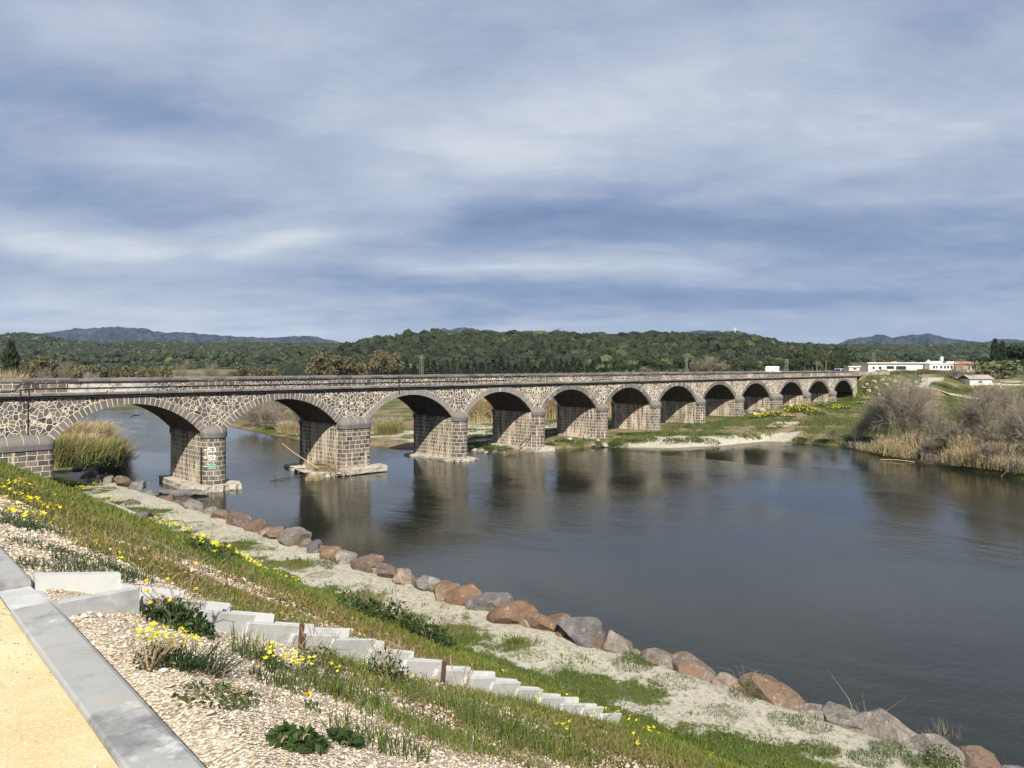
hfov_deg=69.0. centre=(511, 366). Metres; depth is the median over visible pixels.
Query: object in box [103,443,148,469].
reed clump
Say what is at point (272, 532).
boulder
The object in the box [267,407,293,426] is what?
bare shrub
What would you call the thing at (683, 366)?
tree
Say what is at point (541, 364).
conifer tree
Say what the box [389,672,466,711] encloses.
grass tuft
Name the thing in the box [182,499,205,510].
boulder
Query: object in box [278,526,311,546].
boulder
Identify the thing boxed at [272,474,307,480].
floating branch
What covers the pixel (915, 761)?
grass mound
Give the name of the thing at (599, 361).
conifer tree
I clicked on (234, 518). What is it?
boulder
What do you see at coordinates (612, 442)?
bush
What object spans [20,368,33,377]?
tree
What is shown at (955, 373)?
bare tree
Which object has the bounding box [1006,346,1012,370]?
cypress tree
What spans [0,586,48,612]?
drain slab
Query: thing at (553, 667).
grass mound
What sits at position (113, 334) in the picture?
mountain
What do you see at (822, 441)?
bush
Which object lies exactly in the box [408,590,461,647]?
weed
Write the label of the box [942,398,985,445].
bare shrub
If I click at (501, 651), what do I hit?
grass mound
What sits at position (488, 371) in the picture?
conifer tree
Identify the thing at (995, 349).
cypress tree
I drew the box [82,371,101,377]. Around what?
bare tree
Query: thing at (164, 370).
tree
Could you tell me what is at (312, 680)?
grass tuft
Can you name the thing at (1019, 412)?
bare shrub
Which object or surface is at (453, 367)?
conifer tree
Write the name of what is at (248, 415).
bare shrub
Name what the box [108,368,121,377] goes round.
tree
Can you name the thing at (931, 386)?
bare shrub
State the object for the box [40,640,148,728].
kerb stone
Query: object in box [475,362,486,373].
conifer tree
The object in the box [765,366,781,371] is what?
van
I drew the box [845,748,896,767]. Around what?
grass mound
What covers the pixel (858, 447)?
reed clump
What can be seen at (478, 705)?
grass tuft
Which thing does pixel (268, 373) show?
tree
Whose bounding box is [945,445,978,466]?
reed clump
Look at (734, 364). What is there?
tree
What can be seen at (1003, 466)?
reed clump
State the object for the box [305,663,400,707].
grass tuft
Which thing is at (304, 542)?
boulder
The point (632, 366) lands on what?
tree
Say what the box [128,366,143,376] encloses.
tree
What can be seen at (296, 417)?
bare shrub
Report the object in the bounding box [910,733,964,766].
boulder
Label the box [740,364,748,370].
tree
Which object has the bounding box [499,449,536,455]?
twig drift
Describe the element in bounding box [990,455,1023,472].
reed clump
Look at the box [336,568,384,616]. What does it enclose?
weed
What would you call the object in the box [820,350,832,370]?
tree
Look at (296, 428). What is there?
reed clump
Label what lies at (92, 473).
boulder
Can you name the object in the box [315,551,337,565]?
shrub
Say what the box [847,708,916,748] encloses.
boulder
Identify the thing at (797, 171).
sky
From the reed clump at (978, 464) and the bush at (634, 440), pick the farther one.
the bush at (634, 440)
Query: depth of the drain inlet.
5.25 m
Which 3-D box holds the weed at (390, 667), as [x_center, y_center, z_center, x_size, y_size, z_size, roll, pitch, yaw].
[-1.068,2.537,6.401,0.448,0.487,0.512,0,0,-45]
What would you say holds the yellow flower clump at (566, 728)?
on the ground at (754, 725)
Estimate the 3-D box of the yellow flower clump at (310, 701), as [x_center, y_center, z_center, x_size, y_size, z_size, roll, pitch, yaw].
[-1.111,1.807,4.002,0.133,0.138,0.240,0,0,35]
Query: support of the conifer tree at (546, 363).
on the ground at (754, 725)
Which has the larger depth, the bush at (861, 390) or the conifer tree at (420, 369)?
the conifer tree at (420, 369)
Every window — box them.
[896,366,905,369]
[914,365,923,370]
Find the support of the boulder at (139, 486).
on the ground at (754, 725)
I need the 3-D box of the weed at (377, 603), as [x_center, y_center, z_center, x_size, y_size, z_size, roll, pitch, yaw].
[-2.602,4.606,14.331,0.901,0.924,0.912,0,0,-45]
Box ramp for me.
[917,378,943,387]
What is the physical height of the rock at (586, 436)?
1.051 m
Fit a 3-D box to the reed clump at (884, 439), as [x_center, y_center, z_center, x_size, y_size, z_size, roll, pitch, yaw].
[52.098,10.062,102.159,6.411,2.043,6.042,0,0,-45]
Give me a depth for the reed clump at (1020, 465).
80.03 m
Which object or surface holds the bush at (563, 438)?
on the ground at (754, 725)
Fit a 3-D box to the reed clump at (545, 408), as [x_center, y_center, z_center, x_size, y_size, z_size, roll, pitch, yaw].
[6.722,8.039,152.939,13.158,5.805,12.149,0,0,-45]
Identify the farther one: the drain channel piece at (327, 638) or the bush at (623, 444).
the bush at (623, 444)
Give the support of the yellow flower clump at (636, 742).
on the ground at (754, 725)
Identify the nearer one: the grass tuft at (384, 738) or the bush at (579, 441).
the grass tuft at (384, 738)
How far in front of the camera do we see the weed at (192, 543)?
16.61 m
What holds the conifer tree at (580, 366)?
on the ground at (754, 725)
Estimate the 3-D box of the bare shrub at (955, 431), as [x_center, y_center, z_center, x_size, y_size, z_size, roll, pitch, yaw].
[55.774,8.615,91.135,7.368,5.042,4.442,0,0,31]
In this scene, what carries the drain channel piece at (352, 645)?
on the drain channel piece at (404, 655)
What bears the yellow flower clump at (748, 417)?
on the ground at (754, 725)
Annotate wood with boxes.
[0,332,1023,372]
[258,327,876,375]
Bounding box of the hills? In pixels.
[25,341,944,368]
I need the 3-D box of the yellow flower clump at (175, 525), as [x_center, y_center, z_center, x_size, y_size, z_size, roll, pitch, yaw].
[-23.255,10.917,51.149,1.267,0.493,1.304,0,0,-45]
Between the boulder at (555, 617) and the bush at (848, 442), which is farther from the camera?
the bush at (848, 442)
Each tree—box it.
[0,338,21,376]
[18,360,44,377]
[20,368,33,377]
[21,355,57,377]
[34,365,54,377]
[45,360,61,377]
[55,356,72,377]
[57,360,74,377]
[63,363,88,377]
[78,363,100,377]
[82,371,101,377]
[93,365,106,377]
[101,367,112,377]
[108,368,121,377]
[111,366,133,376]
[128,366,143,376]
[135,366,146,376]
[146,366,159,376]
[157,366,170,376]
[167,368,179,376]
[174,356,187,376]
[186,367,215,376]
[206,360,220,376]
[225,371,240,375]
[236,365,252,375]
[250,368,264,375]
[258,366,273,375]
[267,367,281,375]
[305,351,341,375]
[306,357,321,375]
[324,354,343,374]
[339,356,356,374]
[352,362,367,374]
[368,349,386,374]
[377,366,387,374]
[382,350,404,374]
[391,359,400,374]
[402,358,409,374]
[409,364,418,374]
[418,362,422,374]
[422,357,432,373]
[429,360,439,373]
[438,365,443,373]
[443,359,452,373]
[451,357,455,373]
[457,362,465,373]
[464,362,471,373]
[471,359,477,373]
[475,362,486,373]
[486,366,491,373]
[491,361,498,373]
[495,356,507,373]
[504,361,513,373]
[510,363,519,373]
[519,359,524,373]
[524,357,532,372]
[528,365,539,372]
[536,361,545,372]
[540,357,552,372]
[552,360,557,372]
[557,364,563,372]
[562,361,571,372]
[568,356,578,372]
[575,361,585,372]
[585,365,589,372]
[588,360,599,371]
[594,356,606,371]
[595,364,610,372]
[604,359,621,372]
[617,363,628,371]
[622,363,637,372]
[627,360,642,371]
[635,358,649,371]
[645,357,656,371]
[655,363,666,371]
[660,358,672,371]
[670,358,683,371]
[675,357,695,371]
[676,358,688,371]
[689,360,712,371]
[690,354,719,371]
[710,363,726,370]
[719,360,730,371]
[725,359,741,371]
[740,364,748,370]
[745,358,758,370]
[751,364,763,370]
[762,360,773,367]
[780,346,796,358]
[786,358,801,370]
[792,349,805,359]
[798,352,809,370]
[804,348,822,370]
[810,354,824,370]
[813,361,822,370]
[818,357,830,370]
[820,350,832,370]
[826,352,839,366]
[827,361,838,370]
[834,348,857,364]
[848,356,860,363]
[859,356,871,362]
[873,359,884,361]
[884,355,895,361]
[932,368,961,378]
[948,358,973,376]
[959,367,974,378]
[966,359,1022,377]
[972,356,991,365]
[972,368,994,376]
[989,338,1000,360]
[995,370,1020,378]
[999,340,1006,369]
[1004,358,1023,373]
[1006,343,1023,373]
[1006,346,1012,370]
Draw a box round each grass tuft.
[0,509,65,535]
[0,515,48,533]
[5,534,78,557]
[14,553,91,571]
[46,539,107,564]
[48,547,141,583]
[91,555,158,582]
[176,628,311,680]
[220,682,283,705]
[221,620,286,663]
[249,661,311,695]
[276,662,357,699]
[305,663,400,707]
[308,699,442,763]
[321,642,367,671]
[321,675,417,726]
[380,698,507,755]
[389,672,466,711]
[433,684,521,728]
[450,698,555,756]
[500,683,578,726]
[501,703,603,765]
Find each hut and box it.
[843,366,860,370]
[957,375,994,384]
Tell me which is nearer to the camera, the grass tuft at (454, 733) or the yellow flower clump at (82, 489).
the grass tuft at (454, 733)
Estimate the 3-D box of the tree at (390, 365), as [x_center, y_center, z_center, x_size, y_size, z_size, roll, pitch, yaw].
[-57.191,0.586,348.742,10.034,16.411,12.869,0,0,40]
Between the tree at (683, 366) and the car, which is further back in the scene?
the tree at (683, 366)
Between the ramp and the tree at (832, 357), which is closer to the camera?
the ramp
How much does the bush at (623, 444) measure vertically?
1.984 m
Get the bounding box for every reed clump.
[0,366,41,378]
[3,366,47,378]
[54,433,89,467]
[56,430,116,449]
[57,418,147,443]
[70,434,144,467]
[73,419,139,436]
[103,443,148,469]
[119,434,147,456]
[276,420,298,432]
[286,421,299,434]
[370,416,406,429]
[371,420,404,434]
[468,397,490,422]
[484,398,492,421]
[544,400,554,419]
[546,398,556,419]
[607,399,611,414]
[847,440,869,447]
[856,441,881,451]
[865,439,902,453]
[870,433,907,448]
[881,439,918,457]
[895,430,939,451]
[896,443,925,457]
[910,447,942,459]
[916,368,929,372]
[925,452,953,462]
[939,448,968,465]
[941,432,979,458]
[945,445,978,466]
[946,441,987,452]
[954,450,988,467]
[965,449,1006,469]
[977,440,1023,457]
[979,456,1014,469]
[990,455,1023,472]
[997,441,1023,459]
[1003,454,1023,474]
[1015,460,1023,472]
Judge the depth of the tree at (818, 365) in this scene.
349.02 m
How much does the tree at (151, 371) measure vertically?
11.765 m
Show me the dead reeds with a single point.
(944, 729)
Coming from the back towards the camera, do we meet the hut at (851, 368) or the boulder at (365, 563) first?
the hut at (851, 368)
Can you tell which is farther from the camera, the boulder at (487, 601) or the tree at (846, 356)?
the tree at (846, 356)
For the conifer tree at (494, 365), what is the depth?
399.69 m
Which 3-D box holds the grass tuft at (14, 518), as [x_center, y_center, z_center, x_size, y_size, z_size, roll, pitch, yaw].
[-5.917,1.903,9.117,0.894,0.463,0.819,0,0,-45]
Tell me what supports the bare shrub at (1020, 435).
on the ground at (754, 725)
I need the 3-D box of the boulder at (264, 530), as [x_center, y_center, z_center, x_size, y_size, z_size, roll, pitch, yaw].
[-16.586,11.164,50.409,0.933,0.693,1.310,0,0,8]
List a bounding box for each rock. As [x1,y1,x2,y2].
[136,511,152,518]
[158,489,174,493]
[168,489,193,495]
[186,489,208,495]
[476,448,484,452]
[583,434,590,438]
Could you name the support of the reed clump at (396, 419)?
on the ground at (754, 725)
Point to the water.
(807, 573)
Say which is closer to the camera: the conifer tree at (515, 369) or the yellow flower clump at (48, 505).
the yellow flower clump at (48, 505)
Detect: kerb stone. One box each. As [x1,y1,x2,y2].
[0,550,30,590]
[10,602,87,655]
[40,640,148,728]
[92,707,204,767]
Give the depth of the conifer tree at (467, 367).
405.92 m
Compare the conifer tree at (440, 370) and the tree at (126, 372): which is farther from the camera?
the conifer tree at (440, 370)
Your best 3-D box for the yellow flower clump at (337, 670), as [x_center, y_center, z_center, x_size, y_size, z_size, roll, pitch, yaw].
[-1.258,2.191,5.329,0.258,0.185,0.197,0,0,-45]
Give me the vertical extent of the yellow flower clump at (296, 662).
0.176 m
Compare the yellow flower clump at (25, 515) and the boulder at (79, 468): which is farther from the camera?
the boulder at (79, 468)
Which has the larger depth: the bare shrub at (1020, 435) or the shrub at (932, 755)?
the bare shrub at (1020, 435)
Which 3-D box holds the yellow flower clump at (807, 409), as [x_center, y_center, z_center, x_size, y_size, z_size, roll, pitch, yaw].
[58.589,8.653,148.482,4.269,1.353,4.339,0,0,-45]
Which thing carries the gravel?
on the ground at (754, 725)
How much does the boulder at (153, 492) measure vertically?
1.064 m
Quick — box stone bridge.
[0,371,861,492]
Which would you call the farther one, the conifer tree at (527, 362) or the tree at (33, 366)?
the conifer tree at (527, 362)
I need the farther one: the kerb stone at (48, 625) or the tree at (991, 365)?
the tree at (991, 365)
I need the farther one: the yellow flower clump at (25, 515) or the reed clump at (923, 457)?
the reed clump at (923, 457)
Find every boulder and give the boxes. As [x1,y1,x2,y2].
[72,465,82,471]
[80,468,98,478]
[89,465,103,473]
[99,474,113,482]
[114,475,132,486]
[128,481,145,491]
[144,489,159,496]
[161,494,175,500]
[172,500,182,504]
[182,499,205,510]
[203,506,216,514]
[210,509,229,519]
[226,511,251,525]
[236,520,249,527]
[243,519,269,531]
[257,527,271,534]
[262,526,285,537]
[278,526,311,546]
[297,538,311,546]
[306,539,322,552]
[319,546,341,558]
[334,549,357,564]
[349,554,384,572]
[376,563,396,577]
[392,568,413,583]
[413,575,440,590]
[428,584,434,592]
[433,579,460,601]
[444,583,482,605]
[465,592,512,610]
[486,599,537,623]
[519,619,530,627]
[525,612,557,631]
[545,612,569,630]
[556,628,569,637]
[557,617,604,647]
[593,634,603,648]
[601,630,632,654]
[632,648,640,656]
[639,648,673,669]
[672,651,716,682]
[711,672,745,693]
[739,673,806,711]
[800,703,824,720]
[822,701,862,729]
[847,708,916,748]
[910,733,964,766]
[956,745,1000,767]
[1000,765,1023,767]
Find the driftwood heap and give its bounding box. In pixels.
[291,459,351,479]
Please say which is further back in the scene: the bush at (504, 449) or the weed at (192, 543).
the bush at (504, 449)
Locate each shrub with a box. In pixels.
[113,445,141,466]
[238,407,271,426]
[239,401,289,423]
[256,400,287,425]
[256,403,290,428]
[262,402,291,422]
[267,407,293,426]
[290,410,299,427]
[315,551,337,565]
[729,666,762,702]
[822,426,843,442]
[842,425,870,443]
[849,420,874,437]
[851,405,874,437]
[858,391,884,440]
[864,399,897,438]
[865,366,902,440]
[872,376,925,444]
[883,363,930,444]
[889,381,939,444]
[904,369,944,442]
[914,398,952,441]
[917,724,962,767]
[919,435,944,453]
[931,421,968,449]
[936,417,1000,448]
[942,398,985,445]
[955,365,1012,441]
[955,385,1003,439]
[970,413,1023,451]
[973,440,1016,458]
[974,363,1023,451]
[988,387,1023,454]
[1004,405,1023,450]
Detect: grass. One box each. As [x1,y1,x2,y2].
[0,459,859,767]
[397,373,1023,474]
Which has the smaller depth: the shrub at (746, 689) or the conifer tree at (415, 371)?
the shrub at (746, 689)
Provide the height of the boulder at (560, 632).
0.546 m
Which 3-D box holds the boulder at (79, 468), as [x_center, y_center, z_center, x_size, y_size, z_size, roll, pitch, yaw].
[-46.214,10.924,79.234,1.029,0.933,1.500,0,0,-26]
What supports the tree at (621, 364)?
on the ground at (754, 725)
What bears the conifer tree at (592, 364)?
on the ground at (754, 725)
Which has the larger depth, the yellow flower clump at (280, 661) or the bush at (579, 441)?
the bush at (579, 441)
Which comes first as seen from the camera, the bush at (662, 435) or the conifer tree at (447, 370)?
the bush at (662, 435)
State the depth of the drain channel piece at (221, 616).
5.86 m
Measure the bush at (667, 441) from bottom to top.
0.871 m
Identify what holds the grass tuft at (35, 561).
on the ground at (754, 725)
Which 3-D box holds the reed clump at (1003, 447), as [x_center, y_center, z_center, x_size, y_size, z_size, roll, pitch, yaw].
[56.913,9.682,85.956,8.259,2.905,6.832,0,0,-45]
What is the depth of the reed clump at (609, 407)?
160.32 m
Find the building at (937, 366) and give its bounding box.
[923,363,955,369]
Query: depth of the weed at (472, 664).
6.70 m
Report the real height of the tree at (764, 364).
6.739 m
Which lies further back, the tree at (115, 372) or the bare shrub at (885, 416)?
the tree at (115, 372)
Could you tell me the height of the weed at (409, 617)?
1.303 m
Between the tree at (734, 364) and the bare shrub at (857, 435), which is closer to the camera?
the bare shrub at (857, 435)
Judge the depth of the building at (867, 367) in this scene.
292.00 m
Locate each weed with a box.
[123,630,186,675]
[125,499,140,505]
[133,558,215,638]
[170,668,257,710]
[184,526,228,557]
[208,530,244,560]
[264,720,332,754]
[288,619,342,674]
[325,719,364,749]
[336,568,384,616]
[353,578,398,619]
[357,582,416,631]
[362,631,413,685]
[375,577,428,633]
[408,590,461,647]
[420,607,458,651]
[449,655,474,699]
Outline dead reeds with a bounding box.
[925,717,961,738]
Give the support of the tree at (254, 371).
on the ground at (754, 725)
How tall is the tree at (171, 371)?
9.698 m
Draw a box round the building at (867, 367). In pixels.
[852,362,932,371]
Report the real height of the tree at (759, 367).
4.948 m
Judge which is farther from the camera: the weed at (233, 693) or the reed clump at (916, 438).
the reed clump at (916, 438)
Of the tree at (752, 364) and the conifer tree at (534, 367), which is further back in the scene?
the conifer tree at (534, 367)
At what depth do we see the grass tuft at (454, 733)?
4.60 m
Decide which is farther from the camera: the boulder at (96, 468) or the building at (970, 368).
the building at (970, 368)
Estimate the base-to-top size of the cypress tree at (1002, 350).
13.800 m
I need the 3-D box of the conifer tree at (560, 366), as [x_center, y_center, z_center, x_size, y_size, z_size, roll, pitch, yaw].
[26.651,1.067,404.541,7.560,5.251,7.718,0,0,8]
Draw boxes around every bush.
[64,442,106,468]
[99,451,122,476]
[480,441,493,450]
[497,445,512,451]
[555,437,570,442]
[567,439,583,447]
[608,441,619,447]
[611,439,628,447]
[613,437,626,441]
[615,430,633,435]
[627,438,642,443]
[641,436,658,441]
[655,433,673,436]
[662,438,682,443]
[685,436,704,442]
[699,437,720,445]
[715,432,734,438]
[792,437,806,442]
[811,438,827,444]
[841,394,858,399]
[841,439,857,447]
[852,380,869,397]
[863,376,881,397]
[931,381,948,387]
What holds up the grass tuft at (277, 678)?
on the ground at (754, 725)
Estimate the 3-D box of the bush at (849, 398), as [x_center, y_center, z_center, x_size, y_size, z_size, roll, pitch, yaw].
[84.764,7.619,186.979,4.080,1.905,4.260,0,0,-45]
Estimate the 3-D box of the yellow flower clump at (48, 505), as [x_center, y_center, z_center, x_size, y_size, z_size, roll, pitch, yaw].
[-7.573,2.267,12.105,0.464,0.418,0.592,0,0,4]
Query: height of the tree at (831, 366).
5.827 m
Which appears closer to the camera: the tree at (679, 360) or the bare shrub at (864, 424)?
the bare shrub at (864, 424)
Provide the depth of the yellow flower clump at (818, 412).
146.27 m
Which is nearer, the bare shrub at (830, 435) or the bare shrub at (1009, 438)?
the bare shrub at (1009, 438)
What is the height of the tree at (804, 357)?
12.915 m
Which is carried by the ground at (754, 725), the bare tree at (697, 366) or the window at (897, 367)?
the bare tree at (697, 366)
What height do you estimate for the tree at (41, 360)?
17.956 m
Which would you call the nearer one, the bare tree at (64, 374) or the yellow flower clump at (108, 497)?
the yellow flower clump at (108, 497)
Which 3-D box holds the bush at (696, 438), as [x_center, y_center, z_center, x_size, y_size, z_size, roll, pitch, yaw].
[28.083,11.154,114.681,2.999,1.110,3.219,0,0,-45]
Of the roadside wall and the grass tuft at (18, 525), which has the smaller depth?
the grass tuft at (18, 525)
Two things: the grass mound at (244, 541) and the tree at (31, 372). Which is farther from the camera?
the tree at (31, 372)
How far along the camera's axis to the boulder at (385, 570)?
39.64 m
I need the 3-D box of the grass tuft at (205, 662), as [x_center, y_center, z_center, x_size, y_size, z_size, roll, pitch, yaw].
[-1.469,1.587,4.157,0.742,0.292,0.858,0,0,-2]
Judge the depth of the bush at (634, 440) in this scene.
113.46 m
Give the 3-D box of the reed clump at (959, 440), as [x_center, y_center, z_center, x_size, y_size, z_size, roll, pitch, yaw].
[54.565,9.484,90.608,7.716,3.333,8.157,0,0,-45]
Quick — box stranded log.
[880,459,914,462]
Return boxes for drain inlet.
[33,571,138,619]
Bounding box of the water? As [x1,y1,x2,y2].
[75,407,1023,766]
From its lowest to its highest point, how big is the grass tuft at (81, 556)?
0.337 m
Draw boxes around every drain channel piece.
[118,583,206,620]
[184,598,255,635]
[230,610,298,645]
[274,621,339,652]
[313,627,375,660]
[349,637,409,670]
[386,648,440,678]
[413,658,468,685]
[446,665,495,691]
[470,670,520,696]
[495,677,542,704]
[519,686,564,709]
[541,693,585,714]
[564,697,603,719]
[584,703,621,723]
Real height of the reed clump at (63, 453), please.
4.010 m
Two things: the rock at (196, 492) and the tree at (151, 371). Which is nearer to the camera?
the rock at (196, 492)
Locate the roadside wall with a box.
[859,371,889,379]
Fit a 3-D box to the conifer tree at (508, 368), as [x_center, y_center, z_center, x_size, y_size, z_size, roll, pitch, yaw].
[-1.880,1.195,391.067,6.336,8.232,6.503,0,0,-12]
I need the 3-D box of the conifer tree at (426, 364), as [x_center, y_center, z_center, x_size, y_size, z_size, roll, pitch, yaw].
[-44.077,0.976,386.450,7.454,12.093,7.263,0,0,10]
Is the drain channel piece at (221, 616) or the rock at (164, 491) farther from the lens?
the rock at (164, 491)
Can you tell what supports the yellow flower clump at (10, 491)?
on the ground at (754, 725)
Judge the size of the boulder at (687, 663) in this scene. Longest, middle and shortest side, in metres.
2.272 x 1.442 x 0.906 m
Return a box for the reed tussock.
[304,474,324,480]
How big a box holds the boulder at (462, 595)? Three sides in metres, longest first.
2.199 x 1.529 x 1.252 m
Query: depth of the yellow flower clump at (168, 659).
4.07 m
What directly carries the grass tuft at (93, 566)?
on the ground at (754, 725)
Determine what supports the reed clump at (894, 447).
on the ground at (754, 725)
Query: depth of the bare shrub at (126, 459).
87.00 m
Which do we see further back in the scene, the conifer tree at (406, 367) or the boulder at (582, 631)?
the conifer tree at (406, 367)
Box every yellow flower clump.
[0,483,25,501]
[0,495,51,527]
[3,506,52,532]
[8,491,50,515]
[13,478,34,492]
[27,495,61,515]
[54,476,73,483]
[61,480,84,486]
[71,484,91,491]
[73,621,204,669]
[83,539,119,559]
[95,494,110,500]
[98,551,124,570]
[155,519,172,526]
[165,521,182,529]
[181,526,194,533]
[193,534,219,545]
[204,540,235,565]
[230,547,250,561]
[256,636,276,660]
[258,649,282,673]
[266,645,290,670]
[279,646,304,673]
[290,689,321,712]
[299,655,318,675]
[323,661,348,680]
[537,719,588,744]
[587,709,606,730]
[631,731,649,755]
[741,415,756,419]
[752,414,767,418]
[756,412,775,417]
[766,411,782,414]
[784,407,800,412]
[787,403,809,410]
[795,407,816,413]
[803,409,826,415]
[813,403,830,406]
[832,404,850,408]
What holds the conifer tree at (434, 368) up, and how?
on the ground at (754, 725)
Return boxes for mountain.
[34,326,340,342]
[441,327,533,332]
[681,330,742,333]
[839,333,981,344]
[983,339,1023,342]
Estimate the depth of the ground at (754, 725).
24.72 m
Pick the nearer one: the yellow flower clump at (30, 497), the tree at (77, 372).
the yellow flower clump at (30, 497)
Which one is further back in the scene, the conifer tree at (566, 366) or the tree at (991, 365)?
the conifer tree at (566, 366)
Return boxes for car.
[834,368,845,370]
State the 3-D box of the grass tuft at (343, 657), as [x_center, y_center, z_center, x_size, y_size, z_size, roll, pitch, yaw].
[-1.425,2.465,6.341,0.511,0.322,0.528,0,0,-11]
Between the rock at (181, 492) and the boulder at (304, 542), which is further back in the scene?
the rock at (181, 492)
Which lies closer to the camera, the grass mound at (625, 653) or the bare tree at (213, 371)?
the grass mound at (625, 653)
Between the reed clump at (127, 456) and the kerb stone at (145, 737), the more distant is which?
the reed clump at (127, 456)
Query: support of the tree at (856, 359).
on the ground at (754, 725)
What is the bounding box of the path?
[0,598,117,767]
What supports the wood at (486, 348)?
on the hill
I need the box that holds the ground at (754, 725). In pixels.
[0,369,1023,767]
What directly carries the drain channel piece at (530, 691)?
on the drain channel piece at (554, 701)
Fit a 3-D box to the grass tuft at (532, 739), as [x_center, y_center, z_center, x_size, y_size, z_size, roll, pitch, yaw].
[-0.068,2.692,5.625,0.853,0.630,1.098,0,0,-45]
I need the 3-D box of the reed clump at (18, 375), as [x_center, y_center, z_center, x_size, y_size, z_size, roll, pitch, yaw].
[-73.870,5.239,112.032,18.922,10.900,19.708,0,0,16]
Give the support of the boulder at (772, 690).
on the ground at (754, 725)
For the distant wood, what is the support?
on the hills
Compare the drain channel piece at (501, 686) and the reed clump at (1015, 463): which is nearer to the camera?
the drain channel piece at (501, 686)
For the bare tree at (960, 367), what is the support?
on the ground at (754, 725)
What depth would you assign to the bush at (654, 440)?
114.36 m
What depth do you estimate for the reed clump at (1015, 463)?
80.48 m
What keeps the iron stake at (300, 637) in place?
on the ground at (754, 725)
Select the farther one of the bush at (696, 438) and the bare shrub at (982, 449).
the bush at (696, 438)
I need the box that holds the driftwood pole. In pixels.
[273,436,318,468]
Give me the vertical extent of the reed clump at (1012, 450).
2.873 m
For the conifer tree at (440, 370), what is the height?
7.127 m
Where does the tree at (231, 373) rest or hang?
on the ground at (754, 725)
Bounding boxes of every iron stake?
[298,623,304,650]
[440,660,445,682]
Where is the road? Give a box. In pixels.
[904,371,1022,373]
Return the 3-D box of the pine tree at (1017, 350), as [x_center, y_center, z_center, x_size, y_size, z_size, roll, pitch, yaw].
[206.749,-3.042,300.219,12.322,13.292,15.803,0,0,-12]
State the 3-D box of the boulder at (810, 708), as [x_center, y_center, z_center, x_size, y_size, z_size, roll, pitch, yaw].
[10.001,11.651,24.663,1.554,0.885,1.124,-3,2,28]
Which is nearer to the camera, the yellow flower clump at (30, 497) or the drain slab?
the drain slab
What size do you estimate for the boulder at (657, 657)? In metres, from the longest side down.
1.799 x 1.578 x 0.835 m
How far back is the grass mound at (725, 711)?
24.14 m
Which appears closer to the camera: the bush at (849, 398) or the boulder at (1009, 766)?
the boulder at (1009, 766)
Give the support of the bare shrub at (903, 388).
on the ground at (754, 725)
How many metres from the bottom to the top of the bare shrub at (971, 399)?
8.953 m
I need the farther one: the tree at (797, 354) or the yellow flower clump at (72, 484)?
the tree at (797, 354)
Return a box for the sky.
[0,0,1023,343]
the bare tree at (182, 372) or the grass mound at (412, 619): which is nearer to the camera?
the grass mound at (412, 619)
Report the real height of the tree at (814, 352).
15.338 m
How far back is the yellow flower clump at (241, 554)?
21.60 m
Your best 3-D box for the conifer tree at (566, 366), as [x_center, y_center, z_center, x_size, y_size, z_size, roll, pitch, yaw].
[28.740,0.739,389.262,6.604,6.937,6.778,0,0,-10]
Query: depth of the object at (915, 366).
291.92 m
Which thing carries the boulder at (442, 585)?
on the ground at (754, 725)
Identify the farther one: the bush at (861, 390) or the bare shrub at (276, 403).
the bush at (861, 390)
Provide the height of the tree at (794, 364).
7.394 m
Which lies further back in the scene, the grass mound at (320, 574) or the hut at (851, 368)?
the hut at (851, 368)
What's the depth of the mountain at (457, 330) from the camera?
6520.73 m
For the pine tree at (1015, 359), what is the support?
on the ground at (754, 725)
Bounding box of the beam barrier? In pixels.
[973,384,1022,385]
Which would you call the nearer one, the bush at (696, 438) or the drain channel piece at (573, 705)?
the drain channel piece at (573, 705)
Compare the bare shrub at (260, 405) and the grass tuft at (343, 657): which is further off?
the bare shrub at (260, 405)
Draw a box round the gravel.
[0,497,668,767]
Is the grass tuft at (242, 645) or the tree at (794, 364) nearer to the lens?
the grass tuft at (242, 645)
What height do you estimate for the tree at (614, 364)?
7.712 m
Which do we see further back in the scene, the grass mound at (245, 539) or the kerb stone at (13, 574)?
the grass mound at (245, 539)
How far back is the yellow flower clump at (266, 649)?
5.27 m
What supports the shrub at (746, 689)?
on the ground at (754, 725)
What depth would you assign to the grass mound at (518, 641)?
30.08 m
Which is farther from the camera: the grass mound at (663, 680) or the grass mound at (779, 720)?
the grass mound at (663, 680)
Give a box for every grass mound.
[190,523,221,530]
[223,534,266,541]
[232,539,256,544]
[305,570,335,578]
[401,612,428,621]
[482,644,522,658]
[508,638,523,644]
[512,647,548,662]
[547,661,572,671]
[609,653,654,672]
[619,650,646,664]
[653,671,698,690]
[703,702,747,720]
[766,710,804,727]
[787,712,834,734]
[797,737,845,758]
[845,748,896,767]
[868,737,912,758]
[896,751,951,767]
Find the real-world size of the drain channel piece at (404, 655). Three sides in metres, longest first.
0.500 x 0.500 x 0.310 m
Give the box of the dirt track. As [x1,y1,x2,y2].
[926,387,975,398]
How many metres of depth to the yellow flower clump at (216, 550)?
15.17 m
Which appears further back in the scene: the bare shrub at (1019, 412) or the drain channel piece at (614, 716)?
the bare shrub at (1019, 412)
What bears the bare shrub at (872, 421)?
on the ground at (754, 725)
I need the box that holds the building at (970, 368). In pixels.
[942,361,978,371]

